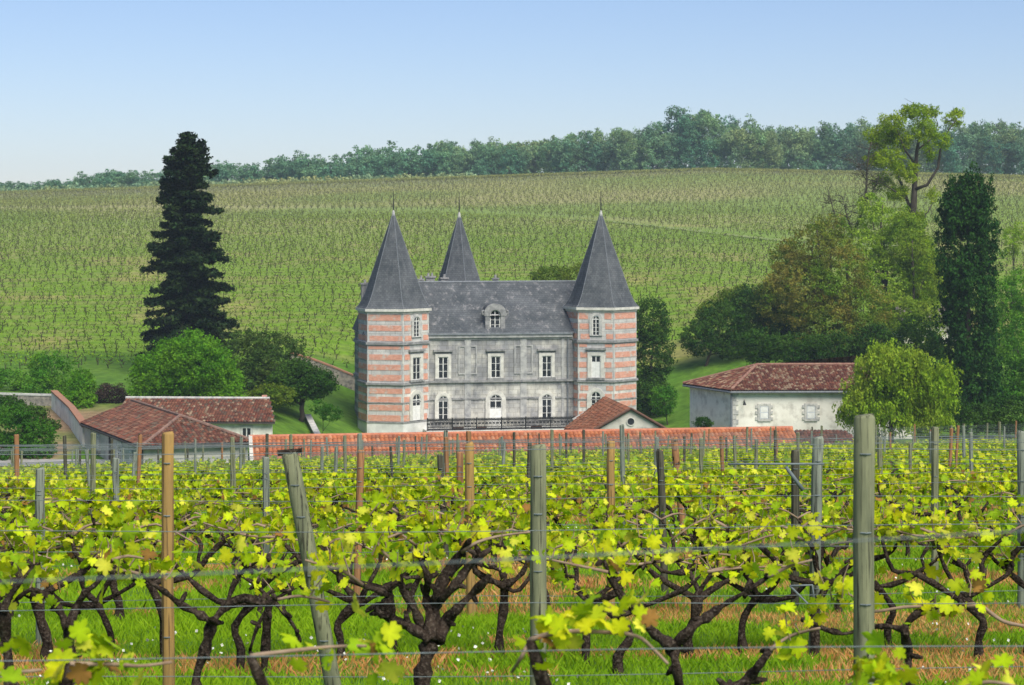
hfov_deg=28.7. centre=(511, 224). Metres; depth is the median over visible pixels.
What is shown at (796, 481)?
wire stay
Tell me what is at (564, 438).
trellis wire
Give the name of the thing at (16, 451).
vineyard post
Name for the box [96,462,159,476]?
grape vine
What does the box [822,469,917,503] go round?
grape vine
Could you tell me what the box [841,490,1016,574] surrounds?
grape vine
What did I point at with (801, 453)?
grape vine
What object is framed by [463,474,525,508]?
grape vine
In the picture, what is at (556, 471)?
trellis wire
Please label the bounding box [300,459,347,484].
grape vine
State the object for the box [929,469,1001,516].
grape vine
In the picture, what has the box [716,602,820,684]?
grape vine
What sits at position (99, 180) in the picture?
crest tree
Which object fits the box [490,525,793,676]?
grape vine
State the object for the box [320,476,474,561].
grape vine
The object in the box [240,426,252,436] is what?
window
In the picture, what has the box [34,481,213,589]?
grape vine
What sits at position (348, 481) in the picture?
grape vine
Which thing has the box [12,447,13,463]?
vineyard post
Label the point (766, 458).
grape vine
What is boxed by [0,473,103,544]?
grape vine
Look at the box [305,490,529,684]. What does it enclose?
grape vine
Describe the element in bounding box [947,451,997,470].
grape vine
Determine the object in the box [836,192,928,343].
flowering tree
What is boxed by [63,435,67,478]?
vineyard post
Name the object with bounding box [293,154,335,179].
crest tree
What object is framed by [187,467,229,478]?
grape vine
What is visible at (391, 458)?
vineyard post
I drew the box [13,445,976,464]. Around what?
trellis wire
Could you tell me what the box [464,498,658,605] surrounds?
grape vine
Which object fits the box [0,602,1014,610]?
trellis wire
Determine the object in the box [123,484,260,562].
grape vine
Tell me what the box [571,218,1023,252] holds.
field track
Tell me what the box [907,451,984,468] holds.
grape vine
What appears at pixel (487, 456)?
trellis wire
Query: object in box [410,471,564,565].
grape vine
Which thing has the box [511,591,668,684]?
grape vine
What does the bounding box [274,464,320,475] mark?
grape vine
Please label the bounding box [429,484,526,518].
grape vine
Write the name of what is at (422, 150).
crest tree
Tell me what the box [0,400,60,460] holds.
corner bush
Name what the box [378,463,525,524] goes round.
grape vine
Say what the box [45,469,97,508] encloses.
grape vine
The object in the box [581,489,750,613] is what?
grape vine
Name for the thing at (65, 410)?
garden wall
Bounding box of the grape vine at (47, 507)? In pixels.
[7,498,51,531]
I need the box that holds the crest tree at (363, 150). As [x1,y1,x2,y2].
[346,145,390,178]
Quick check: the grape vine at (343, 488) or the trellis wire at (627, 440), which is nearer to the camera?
the grape vine at (343, 488)
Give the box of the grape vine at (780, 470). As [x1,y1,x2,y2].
[759,459,811,496]
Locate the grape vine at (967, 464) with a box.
[963,460,1003,499]
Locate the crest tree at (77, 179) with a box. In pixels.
[71,171,97,188]
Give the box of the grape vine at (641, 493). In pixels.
[615,480,790,581]
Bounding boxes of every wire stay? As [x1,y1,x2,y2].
[728,463,823,490]
[789,584,813,607]
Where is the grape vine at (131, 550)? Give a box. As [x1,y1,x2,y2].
[0,505,158,684]
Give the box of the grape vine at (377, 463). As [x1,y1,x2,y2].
[330,457,393,474]
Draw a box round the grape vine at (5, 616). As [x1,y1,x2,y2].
[0,528,53,684]
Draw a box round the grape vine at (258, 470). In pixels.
[244,467,311,498]
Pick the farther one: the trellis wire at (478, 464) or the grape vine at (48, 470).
the grape vine at (48, 470)
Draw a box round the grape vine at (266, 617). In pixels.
[208,557,328,674]
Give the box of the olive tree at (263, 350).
[219,327,309,406]
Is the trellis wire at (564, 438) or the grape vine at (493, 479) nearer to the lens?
the grape vine at (493, 479)
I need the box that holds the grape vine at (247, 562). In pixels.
[84,514,333,684]
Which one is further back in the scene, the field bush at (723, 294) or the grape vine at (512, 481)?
the field bush at (723, 294)
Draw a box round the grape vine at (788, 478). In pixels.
[684,469,790,529]
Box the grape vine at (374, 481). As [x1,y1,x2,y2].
[352,471,405,497]
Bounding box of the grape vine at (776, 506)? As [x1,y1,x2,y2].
[718,488,882,613]
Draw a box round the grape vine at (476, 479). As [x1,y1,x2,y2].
[432,467,478,492]
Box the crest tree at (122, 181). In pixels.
[112,170,139,186]
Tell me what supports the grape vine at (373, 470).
on the ground at (686, 368)
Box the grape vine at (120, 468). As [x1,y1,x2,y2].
[75,465,145,484]
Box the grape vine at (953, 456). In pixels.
[912,455,960,466]
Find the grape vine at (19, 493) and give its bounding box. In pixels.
[8,478,119,512]
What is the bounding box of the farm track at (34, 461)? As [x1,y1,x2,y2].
[0,459,106,465]
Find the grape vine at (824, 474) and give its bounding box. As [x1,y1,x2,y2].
[802,472,845,502]
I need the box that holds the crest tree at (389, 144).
[357,140,399,175]
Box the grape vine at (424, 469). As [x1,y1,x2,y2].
[389,466,433,483]
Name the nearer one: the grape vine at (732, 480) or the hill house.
the grape vine at (732, 480)
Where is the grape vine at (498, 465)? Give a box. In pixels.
[474,460,518,488]
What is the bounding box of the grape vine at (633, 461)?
[625,459,665,477]
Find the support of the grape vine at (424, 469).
on the ground at (686, 368)
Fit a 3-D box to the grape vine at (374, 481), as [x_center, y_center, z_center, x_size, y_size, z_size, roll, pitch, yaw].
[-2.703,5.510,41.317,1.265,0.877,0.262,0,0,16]
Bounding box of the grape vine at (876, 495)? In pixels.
[834,465,928,497]
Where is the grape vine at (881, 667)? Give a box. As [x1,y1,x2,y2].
[846,629,1014,684]
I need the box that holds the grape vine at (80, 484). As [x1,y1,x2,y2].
[29,476,82,510]
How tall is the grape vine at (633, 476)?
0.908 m
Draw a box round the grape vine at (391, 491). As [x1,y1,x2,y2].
[264,481,441,585]
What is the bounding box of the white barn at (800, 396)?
[682,356,912,438]
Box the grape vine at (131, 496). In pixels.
[64,482,161,506]
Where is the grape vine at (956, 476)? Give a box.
[822,465,964,544]
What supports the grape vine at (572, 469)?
on the ground at (686, 368)
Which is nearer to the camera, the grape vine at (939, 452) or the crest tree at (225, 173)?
the grape vine at (939, 452)
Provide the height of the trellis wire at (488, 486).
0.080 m
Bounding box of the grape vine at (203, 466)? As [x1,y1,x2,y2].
[188,460,248,472]
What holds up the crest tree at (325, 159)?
on the ground at (686, 368)
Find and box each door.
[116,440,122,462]
[485,390,505,425]
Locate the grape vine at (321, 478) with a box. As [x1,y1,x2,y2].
[259,470,326,486]
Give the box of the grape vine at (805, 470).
[800,462,852,500]
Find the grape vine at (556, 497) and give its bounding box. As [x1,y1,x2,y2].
[500,475,588,513]
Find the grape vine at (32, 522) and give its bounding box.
[0,501,181,657]
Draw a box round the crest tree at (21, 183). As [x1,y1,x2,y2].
[3,181,28,189]
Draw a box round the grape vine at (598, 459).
[594,457,617,468]
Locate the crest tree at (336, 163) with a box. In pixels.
[310,154,347,178]
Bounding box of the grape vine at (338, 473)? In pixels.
[277,470,347,521]
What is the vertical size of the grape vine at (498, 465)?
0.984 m
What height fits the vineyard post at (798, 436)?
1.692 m
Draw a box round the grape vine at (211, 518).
[46,496,259,656]
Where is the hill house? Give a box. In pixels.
[892,303,948,342]
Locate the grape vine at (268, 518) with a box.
[249,497,508,652]
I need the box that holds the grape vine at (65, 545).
[0,523,97,600]
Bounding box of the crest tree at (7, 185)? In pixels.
[0,181,15,187]
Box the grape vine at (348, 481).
[285,475,375,524]
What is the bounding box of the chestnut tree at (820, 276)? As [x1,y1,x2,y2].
[752,213,894,356]
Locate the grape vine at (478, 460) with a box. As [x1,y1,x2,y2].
[426,456,481,463]
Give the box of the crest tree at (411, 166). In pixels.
[394,147,438,175]
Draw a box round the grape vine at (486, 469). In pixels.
[476,464,526,489]
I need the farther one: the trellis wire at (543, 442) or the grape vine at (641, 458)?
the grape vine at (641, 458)
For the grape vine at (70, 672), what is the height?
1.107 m
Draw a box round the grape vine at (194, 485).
[173,474,288,531]
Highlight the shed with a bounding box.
[794,429,853,449]
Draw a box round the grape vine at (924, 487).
[826,459,1011,557]
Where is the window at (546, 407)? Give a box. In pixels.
[538,391,554,419]
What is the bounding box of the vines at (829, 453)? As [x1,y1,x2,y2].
[0,434,1016,481]
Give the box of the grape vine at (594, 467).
[573,460,641,484]
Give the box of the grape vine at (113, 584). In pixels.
[15,499,220,620]
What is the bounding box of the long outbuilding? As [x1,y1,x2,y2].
[248,426,795,470]
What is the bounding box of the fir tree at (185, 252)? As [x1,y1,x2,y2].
[132,131,242,377]
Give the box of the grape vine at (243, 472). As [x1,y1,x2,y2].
[221,467,284,491]
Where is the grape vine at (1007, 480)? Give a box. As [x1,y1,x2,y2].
[1004,478,1017,493]
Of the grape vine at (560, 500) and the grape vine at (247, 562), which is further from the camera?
the grape vine at (560, 500)
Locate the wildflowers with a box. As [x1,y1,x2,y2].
[2,514,1009,684]
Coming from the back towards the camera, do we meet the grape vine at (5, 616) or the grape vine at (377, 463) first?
the grape vine at (377, 463)
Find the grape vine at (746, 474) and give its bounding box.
[741,465,852,522]
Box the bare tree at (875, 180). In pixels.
[818,137,888,299]
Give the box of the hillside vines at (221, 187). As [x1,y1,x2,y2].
[0,167,1023,369]
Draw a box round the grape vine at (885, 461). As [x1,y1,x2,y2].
[875,459,913,476]
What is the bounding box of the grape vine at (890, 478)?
[875,471,915,493]
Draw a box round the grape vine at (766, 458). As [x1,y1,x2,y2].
[759,456,811,494]
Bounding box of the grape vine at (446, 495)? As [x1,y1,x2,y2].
[380,478,575,565]
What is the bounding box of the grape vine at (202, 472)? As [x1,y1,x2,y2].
[175,464,215,482]
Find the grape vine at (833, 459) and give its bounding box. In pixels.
[825,456,853,488]
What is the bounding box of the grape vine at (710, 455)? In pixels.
[687,454,751,477]
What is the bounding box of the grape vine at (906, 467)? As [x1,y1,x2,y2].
[883,462,923,495]
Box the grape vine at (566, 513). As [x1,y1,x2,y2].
[493,487,655,583]
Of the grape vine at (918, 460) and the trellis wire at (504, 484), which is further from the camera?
the grape vine at (918, 460)
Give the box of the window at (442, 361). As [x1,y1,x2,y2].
[433,350,452,380]
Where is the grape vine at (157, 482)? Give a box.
[144,476,190,494]
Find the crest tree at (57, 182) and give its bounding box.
[46,179,65,187]
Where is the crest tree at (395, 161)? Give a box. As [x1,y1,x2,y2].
[357,148,407,177]
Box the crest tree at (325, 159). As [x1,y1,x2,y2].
[293,158,330,179]
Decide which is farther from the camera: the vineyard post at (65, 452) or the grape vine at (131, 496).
the vineyard post at (65, 452)
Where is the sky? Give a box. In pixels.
[0,0,1023,185]
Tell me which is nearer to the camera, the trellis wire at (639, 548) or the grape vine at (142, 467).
the trellis wire at (639, 548)
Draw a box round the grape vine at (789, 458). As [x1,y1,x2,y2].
[770,457,807,476]
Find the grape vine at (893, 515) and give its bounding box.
[804,494,1023,658]
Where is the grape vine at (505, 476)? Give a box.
[486,460,526,480]
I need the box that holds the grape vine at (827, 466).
[806,458,887,499]
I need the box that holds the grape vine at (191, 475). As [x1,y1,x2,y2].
[179,471,226,482]
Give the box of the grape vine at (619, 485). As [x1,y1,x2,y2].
[572,467,708,545]
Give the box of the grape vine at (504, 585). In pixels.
[396,490,603,658]
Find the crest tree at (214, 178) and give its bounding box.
[204,160,237,181]
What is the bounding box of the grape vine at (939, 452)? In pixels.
[918,448,952,459]
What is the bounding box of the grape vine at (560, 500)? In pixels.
[489,484,606,531]
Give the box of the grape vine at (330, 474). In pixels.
[307,469,349,485]
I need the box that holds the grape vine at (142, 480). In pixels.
[107,473,262,554]
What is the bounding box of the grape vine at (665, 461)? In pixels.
[629,456,672,465]
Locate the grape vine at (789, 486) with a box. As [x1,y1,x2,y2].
[772,477,895,543]
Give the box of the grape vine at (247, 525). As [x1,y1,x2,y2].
[129,513,396,670]
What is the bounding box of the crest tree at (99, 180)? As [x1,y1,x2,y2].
[92,169,123,186]
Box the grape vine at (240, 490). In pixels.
[204,478,304,530]
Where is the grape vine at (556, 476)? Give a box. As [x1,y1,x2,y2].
[554,469,618,518]
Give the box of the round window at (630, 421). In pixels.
[626,417,634,425]
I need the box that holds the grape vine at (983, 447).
[942,446,985,459]
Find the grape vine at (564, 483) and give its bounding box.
[559,473,636,519]
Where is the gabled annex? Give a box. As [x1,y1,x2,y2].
[563,396,666,429]
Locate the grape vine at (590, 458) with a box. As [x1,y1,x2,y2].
[556,455,602,471]
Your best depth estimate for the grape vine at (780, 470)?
41.88 m
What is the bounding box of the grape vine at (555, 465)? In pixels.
[519,460,568,469]
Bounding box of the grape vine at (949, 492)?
[914,471,1016,555]
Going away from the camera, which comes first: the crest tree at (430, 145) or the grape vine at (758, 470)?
the grape vine at (758, 470)
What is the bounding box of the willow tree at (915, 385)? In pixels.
[832,337,963,442]
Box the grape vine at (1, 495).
[0,472,13,499]
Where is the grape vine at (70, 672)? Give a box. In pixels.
[0,618,171,684]
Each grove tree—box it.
[862,203,945,349]
[889,315,952,368]
[973,264,1023,350]
[980,310,1023,402]
[1000,221,1023,288]
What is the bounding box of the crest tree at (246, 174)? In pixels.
[233,163,257,181]
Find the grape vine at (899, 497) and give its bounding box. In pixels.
[755,491,926,555]
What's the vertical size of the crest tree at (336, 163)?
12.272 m
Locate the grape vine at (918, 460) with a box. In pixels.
[875,458,928,477]
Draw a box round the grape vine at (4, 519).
[0,495,57,554]
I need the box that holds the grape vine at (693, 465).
[650,457,706,472]
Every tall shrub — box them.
[23,349,82,402]
[61,368,99,408]
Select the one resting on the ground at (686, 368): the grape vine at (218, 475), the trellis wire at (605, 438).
the grape vine at (218, 475)
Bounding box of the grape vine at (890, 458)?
[882,452,915,469]
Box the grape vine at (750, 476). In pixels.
[665,465,810,506]
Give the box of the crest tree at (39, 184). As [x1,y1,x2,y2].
[22,181,53,188]
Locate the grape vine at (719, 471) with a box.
[704,464,756,494]
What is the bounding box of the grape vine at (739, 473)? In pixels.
[703,465,744,506]
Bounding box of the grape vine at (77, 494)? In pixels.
[24,481,160,536]
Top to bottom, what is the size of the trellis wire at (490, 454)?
0.501 m
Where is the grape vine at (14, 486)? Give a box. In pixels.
[0,471,68,519]
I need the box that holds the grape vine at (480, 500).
[347,485,529,616]
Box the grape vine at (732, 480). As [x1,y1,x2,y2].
[709,473,803,519]
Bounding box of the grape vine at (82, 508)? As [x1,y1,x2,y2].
[0,504,87,620]
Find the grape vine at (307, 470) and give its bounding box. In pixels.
[301,468,341,486]
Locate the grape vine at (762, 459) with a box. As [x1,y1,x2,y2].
[738,452,788,470]
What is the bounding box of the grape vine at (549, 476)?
[505,470,561,490]
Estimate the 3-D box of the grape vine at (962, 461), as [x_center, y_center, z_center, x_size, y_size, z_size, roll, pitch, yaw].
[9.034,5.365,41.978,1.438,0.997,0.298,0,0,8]
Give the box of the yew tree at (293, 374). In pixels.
[263,357,341,421]
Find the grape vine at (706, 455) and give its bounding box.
[705,452,759,466]
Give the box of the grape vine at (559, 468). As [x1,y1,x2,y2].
[557,464,606,491]
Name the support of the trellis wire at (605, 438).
attached to the vineyard post
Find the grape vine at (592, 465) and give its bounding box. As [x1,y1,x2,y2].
[571,456,626,493]
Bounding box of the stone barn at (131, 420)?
[79,398,248,469]
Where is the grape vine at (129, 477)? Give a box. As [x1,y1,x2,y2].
[87,473,136,495]
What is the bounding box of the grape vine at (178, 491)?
[159,480,240,517]
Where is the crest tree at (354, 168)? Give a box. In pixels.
[332,152,383,180]
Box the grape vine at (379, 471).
[341,461,398,474]
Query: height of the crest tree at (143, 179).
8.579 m
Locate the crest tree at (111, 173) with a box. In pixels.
[104,170,125,185]
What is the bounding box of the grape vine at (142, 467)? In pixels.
[131,465,179,479]
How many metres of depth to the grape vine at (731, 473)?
35.30 m
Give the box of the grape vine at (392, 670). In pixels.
[246,593,405,684]
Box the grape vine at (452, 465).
[449,458,485,471]
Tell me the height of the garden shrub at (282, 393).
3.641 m
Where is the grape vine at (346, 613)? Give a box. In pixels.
[203,503,508,660]
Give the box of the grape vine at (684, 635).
[531,525,811,684]
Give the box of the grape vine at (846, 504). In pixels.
[726,484,877,559]
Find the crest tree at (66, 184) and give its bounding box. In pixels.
[63,180,90,186]
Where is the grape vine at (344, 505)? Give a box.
[306,481,413,551]
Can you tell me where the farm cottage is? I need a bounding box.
[123,395,275,436]
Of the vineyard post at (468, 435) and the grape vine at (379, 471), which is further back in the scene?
the grape vine at (379, 471)
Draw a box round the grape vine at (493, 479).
[474,462,518,500]
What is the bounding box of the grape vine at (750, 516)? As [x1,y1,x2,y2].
[665,491,903,652]
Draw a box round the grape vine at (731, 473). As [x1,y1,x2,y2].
[682,468,735,510]
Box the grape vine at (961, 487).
[916,470,1016,538]
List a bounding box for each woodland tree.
[636,294,677,416]
[647,384,679,424]
[675,298,755,366]
[725,280,819,354]
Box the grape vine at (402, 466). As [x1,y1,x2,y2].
[375,461,425,475]
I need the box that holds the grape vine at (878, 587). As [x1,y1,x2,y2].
[759,512,984,645]
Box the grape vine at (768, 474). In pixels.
[734,469,808,515]
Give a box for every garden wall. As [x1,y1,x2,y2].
[0,392,50,405]
[51,390,84,446]
[290,352,354,390]
[305,414,320,433]
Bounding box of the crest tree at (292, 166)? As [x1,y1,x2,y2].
[284,160,304,178]
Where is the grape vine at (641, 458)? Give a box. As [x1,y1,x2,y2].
[634,456,683,472]
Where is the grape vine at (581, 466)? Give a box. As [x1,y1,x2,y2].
[546,465,582,499]
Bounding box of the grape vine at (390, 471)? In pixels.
[365,463,422,480]
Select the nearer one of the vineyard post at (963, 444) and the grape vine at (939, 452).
the vineyard post at (963, 444)
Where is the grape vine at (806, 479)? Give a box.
[783,473,839,502]
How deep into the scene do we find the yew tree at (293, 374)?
184.84 m
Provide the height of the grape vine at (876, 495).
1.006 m
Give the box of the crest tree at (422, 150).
[411,144,444,177]
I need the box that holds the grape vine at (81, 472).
[22,468,86,496]
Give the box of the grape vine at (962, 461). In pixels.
[913,458,974,471]
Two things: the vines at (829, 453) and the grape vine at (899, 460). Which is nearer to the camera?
the grape vine at (899, 460)
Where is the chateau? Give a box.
[352,191,638,432]
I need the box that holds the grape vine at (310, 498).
[241,486,342,541]
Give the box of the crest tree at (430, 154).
[421,147,459,175]
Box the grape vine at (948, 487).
[900,461,1016,520]
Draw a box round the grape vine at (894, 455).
[882,448,926,465]
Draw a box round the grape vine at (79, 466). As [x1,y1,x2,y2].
[77,464,131,484]
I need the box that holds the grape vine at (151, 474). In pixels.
[130,467,186,485]
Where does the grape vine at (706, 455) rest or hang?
on the ground at (686, 368)
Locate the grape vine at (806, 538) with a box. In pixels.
[729,502,926,655]
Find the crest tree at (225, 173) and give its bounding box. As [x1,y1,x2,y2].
[214,162,244,181]
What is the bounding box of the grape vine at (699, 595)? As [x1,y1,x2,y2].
[572,514,807,658]
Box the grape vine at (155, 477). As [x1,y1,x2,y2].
[136,475,199,491]
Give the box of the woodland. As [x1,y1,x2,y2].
[0,105,1023,192]
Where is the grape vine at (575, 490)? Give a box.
[520,477,699,548]
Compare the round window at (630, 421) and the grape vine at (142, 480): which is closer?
the grape vine at (142, 480)
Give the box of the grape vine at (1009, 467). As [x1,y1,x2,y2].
[975,457,1016,481]
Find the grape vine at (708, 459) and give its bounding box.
[672,454,719,472]
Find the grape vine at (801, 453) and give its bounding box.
[752,450,802,461]
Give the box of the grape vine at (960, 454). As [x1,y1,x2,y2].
[958,448,1005,462]
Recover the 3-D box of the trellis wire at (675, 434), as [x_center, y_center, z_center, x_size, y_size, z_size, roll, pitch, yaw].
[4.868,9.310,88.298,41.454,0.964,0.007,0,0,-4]
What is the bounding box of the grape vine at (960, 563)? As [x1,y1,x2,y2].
[874,510,999,598]
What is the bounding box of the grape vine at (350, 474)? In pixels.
[343,465,451,529]
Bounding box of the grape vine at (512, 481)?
[501,476,606,522]
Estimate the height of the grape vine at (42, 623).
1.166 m
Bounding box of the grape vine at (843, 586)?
[800,560,1023,684]
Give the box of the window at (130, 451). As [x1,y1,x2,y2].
[129,450,132,462]
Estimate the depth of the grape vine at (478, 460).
57.18 m
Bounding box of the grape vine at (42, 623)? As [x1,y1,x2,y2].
[0,501,197,665]
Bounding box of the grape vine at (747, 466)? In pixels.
[725,462,783,486]
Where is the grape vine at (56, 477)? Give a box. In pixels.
[0,471,89,517]
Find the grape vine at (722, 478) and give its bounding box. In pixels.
[637,472,729,520]
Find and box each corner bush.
[0,393,61,429]
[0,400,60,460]
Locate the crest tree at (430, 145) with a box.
[398,143,434,176]
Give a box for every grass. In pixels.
[0,453,1023,684]
[0,461,1023,684]
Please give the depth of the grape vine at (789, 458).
51.12 m
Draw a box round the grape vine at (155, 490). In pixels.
[23,480,161,544]
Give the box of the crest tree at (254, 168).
[240,162,263,180]
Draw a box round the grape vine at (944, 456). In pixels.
[939,452,960,469]
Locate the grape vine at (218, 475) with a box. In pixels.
[194,468,282,504]
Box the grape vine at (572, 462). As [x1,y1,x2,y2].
[546,457,594,467]
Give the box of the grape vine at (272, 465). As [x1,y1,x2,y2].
[236,462,281,479]
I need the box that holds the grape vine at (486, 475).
[450,471,490,494]
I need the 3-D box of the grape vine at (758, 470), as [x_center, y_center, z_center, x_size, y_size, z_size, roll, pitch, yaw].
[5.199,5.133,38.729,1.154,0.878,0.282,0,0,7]
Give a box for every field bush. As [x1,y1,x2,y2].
[528,262,581,279]
[695,284,757,325]
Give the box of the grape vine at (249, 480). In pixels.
[209,476,260,491]
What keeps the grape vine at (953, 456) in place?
on the ground at (686, 368)
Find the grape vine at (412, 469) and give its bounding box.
[398,462,450,482]
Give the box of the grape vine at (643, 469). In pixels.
[619,461,653,495]
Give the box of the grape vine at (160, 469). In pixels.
[147,464,187,473]
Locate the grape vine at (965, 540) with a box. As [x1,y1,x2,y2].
[919,507,1023,652]
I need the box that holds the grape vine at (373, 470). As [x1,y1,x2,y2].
[307,467,377,480]
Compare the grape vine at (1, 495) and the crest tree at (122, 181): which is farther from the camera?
the crest tree at (122, 181)
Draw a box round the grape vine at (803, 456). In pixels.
[760,453,809,469]
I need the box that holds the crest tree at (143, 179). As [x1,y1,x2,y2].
[123,170,159,185]
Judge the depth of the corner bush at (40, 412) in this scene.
169.90 m
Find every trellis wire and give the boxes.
[0,433,986,450]
[0,438,1016,445]
[0,439,1011,463]
[0,448,1008,454]
[0,452,1013,467]
[0,481,910,492]
[0,495,1023,501]
[0,501,1008,513]
[0,505,1002,514]
[0,524,1006,532]
[0,530,1023,582]
[0,546,1023,552]
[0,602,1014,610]
[0,646,1023,661]
[0,666,1023,676]
[1,441,988,463]
[3,427,989,452]
[3,457,989,470]
[4,459,986,469]
[6,463,832,471]
[7,450,997,466]
[8,440,1000,446]
[10,464,876,474]
[11,428,1007,451]
[11,448,1016,465]
[12,442,1023,448]
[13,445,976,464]
[19,520,1023,529]
[19,590,1023,602]
[20,437,990,449]
[21,443,948,463]
[23,425,1023,452]
[23,439,968,462]
[23,446,1016,464]
[25,429,1023,450]
[28,437,998,462]
[31,436,998,462]
[33,472,967,479]
[34,439,1016,450]
[36,443,1014,463]
[45,459,1016,472]
[45,481,1005,488]
[46,435,1016,444]
[48,455,926,468]
[53,434,1016,449]
[55,435,997,461]
[71,488,947,497]
[74,558,1023,565]
[78,431,995,449]
[104,467,1003,475]
[105,436,954,444]
[127,434,997,459]
[156,433,997,458]
[160,424,1008,449]
[174,438,989,445]
[240,495,957,503]
[284,521,917,529]
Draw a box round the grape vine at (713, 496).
[629,473,773,544]
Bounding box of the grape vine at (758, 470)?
[753,467,805,487]
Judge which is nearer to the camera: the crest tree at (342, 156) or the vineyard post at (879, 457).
the vineyard post at (879, 457)
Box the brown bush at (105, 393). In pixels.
[87,383,130,403]
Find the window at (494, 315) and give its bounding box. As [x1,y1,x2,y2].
[490,310,499,326]
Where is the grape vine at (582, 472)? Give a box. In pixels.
[574,463,702,526]
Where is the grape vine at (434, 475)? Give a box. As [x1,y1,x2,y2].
[419,469,490,485]
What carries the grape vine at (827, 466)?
on the ground at (686, 368)
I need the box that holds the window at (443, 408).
[435,392,451,421]
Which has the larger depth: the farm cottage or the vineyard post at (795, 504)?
the farm cottage
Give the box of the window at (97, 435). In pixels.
[96,433,99,452]
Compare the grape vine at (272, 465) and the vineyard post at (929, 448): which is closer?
the vineyard post at (929, 448)
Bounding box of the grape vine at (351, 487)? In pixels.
[271,481,366,523]
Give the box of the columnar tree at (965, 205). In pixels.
[924,161,1007,423]
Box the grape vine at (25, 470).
[0,469,30,496]
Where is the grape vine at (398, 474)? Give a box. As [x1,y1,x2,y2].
[353,469,402,489]
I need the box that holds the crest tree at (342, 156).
[317,154,353,178]
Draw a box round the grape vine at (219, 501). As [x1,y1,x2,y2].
[143,486,342,586]
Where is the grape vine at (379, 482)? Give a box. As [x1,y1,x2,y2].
[334,475,418,507]
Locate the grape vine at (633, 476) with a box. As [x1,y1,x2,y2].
[605,471,666,503]
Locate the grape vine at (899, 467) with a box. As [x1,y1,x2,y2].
[876,457,914,482]
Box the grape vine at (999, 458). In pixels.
[957,453,1012,471]
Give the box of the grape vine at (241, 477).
[226,471,305,506]
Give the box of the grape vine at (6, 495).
[2,475,25,510]
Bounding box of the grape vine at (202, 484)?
[126,482,220,513]
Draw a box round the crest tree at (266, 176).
[259,163,285,178]
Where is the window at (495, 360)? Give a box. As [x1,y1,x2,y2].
[486,349,505,379]
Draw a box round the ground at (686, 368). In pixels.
[0,170,1023,684]
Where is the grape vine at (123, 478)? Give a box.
[53,474,127,495]
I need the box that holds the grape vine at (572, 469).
[553,463,619,506]
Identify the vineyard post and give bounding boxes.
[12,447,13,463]
[14,434,19,496]
[35,467,44,644]
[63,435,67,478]
[75,449,77,465]
[79,446,80,469]
[85,450,89,485]
[89,432,95,547]
[110,439,112,470]
[112,457,119,506]
[130,452,136,492]
[134,442,137,487]
[135,434,141,520]
[161,431,174,684]
[194,439,195,481]
[230,437,234,527]
[234,448,236,524]
[239,437,242,487]
[262,457,269,586]
[265,434,268,456]
[277,448,340,684]
[289,434,292,448]
[320,446,323,485]
[326,437,328,460]
[334,446,337,504]
[343,435,346,473]
[353,450,364,594]
[356,433,361,479]
[389,446,392,485]
[397,436,399,463]
[402,440,405,475]
[425,435,427,462]
[437,454,448,560]
[443,430,447,474]
[444,437,449,524]
[456,452,463,560]
[465,441,475,615]
[466,431,470,443]
[501,443,505,481]
[513,432,515,465]
[526,443,531,518]
[530,444,546,684]
[550,429,553,492]
[559,433,560,460]
[565,433,566,461]
[582,430,584,477]
[602,431,603,475]
[606,441,614,607]
[619,424,625,542]
[627,433,629,461]
[639,432,641,470]
[653,437,658,522]
[656,449,668,594]
[671,437,686,533]
[683,436,685,470]
[699,438,702,518]
[703,431,704,455]
[719,436,725,506]
[725,437,727,463]
[733,435,737,491]
[746,427,747,461]
[754,440,757,493]
[774,430,776,474]
[776,434,778,459]
[791,449,799,605]
[796,432,799,474]
[808,436,823,654]
[853,414,874,684]
[875,425,876,447]
[877,437,882,497]
[883,436,885,455]
[889,432,891,470]
[908,443,911,500]
[929,431,930,463]
[931,426,938,590]
[948,428,952,466]
[953,425,959,487]
[962,426,965,483]
[969,432,973,497]
[999,422,1000,439]
[1003,426,1005,468]
[1015,421,1016,447]
[1017,430,1023,608]
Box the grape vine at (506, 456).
[477,455,516,468]
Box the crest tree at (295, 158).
[274,150,306,181]
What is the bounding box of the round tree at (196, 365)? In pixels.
[124,327,248,396]
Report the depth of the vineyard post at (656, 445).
32.31 m
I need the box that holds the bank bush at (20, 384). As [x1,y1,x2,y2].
[0,366,42,392]
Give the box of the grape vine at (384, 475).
[314,472,385,510]
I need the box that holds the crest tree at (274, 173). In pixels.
[256,155,291,181]
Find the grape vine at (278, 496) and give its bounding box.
[235,480,376,566]
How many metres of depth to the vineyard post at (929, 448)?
29.46 m
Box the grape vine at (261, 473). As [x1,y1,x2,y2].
[249,466,284,486]
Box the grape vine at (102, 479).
[85,475,128,503]
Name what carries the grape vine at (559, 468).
on the ground at (686, 368)
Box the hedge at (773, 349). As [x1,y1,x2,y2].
[734,319,896,365]
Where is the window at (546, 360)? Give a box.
[537,348,556,378]
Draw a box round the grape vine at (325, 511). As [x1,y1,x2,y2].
[154,497,388,615]
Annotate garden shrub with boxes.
[247,381,298,409]
[308,398,343,433]
[691,415,713,426]
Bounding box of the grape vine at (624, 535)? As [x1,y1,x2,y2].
[546,512,722,664]
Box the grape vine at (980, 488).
[971,476,1017,503]
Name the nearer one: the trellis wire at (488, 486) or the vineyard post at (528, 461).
the trellis wire at (488, 486)
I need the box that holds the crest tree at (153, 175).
[140,169,164,181]
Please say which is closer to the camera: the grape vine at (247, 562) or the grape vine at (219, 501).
the grape vine at (247, 562)
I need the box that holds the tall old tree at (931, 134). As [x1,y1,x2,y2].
[862,99,965,330]
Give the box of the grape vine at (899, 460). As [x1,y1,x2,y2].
[875,451,917,480]
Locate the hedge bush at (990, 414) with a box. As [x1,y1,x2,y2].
[930,393,1023,436]

